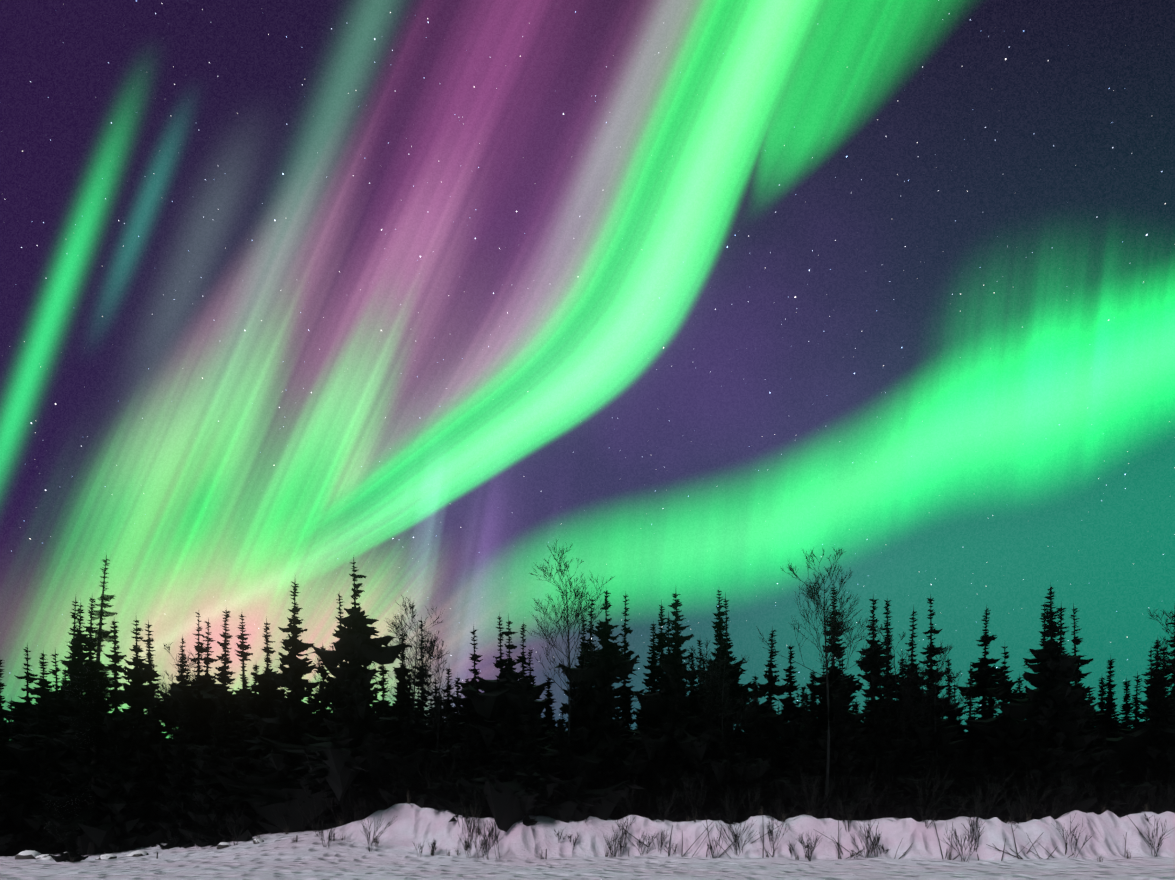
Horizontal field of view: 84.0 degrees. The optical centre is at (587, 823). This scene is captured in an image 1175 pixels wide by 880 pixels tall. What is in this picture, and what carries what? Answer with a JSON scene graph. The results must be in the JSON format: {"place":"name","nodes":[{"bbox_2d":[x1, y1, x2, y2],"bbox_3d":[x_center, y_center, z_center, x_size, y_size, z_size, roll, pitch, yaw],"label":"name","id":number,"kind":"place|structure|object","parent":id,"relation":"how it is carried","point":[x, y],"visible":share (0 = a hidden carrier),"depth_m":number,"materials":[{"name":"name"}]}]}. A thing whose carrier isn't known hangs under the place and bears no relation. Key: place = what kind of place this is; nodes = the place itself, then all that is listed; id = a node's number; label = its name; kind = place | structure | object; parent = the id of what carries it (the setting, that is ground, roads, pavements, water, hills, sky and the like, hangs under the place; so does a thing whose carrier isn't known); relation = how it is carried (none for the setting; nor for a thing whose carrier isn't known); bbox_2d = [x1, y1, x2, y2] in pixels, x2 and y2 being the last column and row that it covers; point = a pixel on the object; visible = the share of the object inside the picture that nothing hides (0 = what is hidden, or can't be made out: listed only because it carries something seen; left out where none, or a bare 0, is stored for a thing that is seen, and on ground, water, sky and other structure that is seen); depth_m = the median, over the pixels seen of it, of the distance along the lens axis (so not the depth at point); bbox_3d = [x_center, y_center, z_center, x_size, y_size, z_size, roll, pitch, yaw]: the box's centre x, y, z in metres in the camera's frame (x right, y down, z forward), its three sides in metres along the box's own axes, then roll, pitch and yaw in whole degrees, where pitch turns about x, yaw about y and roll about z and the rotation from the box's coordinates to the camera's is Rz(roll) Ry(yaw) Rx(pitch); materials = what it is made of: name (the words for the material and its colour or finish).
{"place":"outdoors","nodes":[
{"label":"outdoors","id":0,"kind":"place"},
{"bbox_2d":[0,803,1174,879],"bbox_3d":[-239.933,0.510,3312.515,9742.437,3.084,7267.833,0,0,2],"label":"snow ground","id":1,"kind":"structure","parent":0,"point":[392,855],"depth_m":31.38,"materials":[{"name":"white snow"}]},
{"bbox_2d":[45,831,91,861],"bbox_3d":[-25.040,1.184,31.608,1.710,1.950,1.106,0,0,7],"label":"tree stump","id":2,"kind":"object","parent":1,"relation":"on","point":[72,847],"visible":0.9,"depth_m":31.57,"materials":[{"name":"black wood"}]},
{"bbox_2d":[34,554,144,854],"bbox_3d":[-28.547,-6.743,37.353,4.653,17.628,4.632,0,0,35],"label":"spruce tree","id":3,"kind":"object","parent":1,"relation":"on","point":[94,685],"visible":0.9,"depth_m":36.92,"materials":[{"name":"black plant"}]},
{"bbox_2d":[15,837,263,859],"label":"snowy boulders","id":4,"kind":"object","parent":1,"relation":"on","point":[27,854],"visible":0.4,"depth_m":34.13,"materials":[{"name":"white snow"}]},
{"bbox_2d":[0,556,1174,853],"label":"spruce trees","id":5,"kind":"object","parent":1,"relation":"on","point":[360,746],"visible":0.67,"depth_m":37.09,"materials":[{"name":"black plant"}]},
{"bbox_2d":[0,646,1174,856],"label":"spruce trees","id":6,"kind":"object","parent":1,"relation":"on","point":[1002,734],"visible":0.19,"depth_m":37.23,"materials":[{"name":"black plant"}]},
{"bbox_2d":[70,790,1147,862],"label":"dry grass tufts","id":7,"kind":"object","parent":1,"relation":"on","point":[761,814],"visible":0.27,"depth_m":32.34,"materials":[{"name":"brown plant"}]},
{"bbox_2d":[156,814,1152,860],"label":"grass tufts","id":8,"kind":"object","parent":1,"relation":"on","point":[1016,852],"visible":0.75,"depth_m":31.32,"materials":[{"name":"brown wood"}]},
{"bbox_2d":[153,540,1174,818],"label":"bare trees","id":9,"kind":"object","parent":1,"relation":"on","point":[429,648],"visible":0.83,"depth_m":36.86,"materials":[{"name":"black plant"}]},
{"bbox_2d":[186,743,1174,861],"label":"shore brush","id":10,"kind":"object","parent":1,"relation":"on","point":[978,807],"visible":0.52,"depth_m":32.59,"materials":[{"name":"brown plant"}]},
{"bbox_2d":[0,0,1174,738],"label":"sky","id":11,"kind":"structure","parent":0,"point":[694,298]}
]}

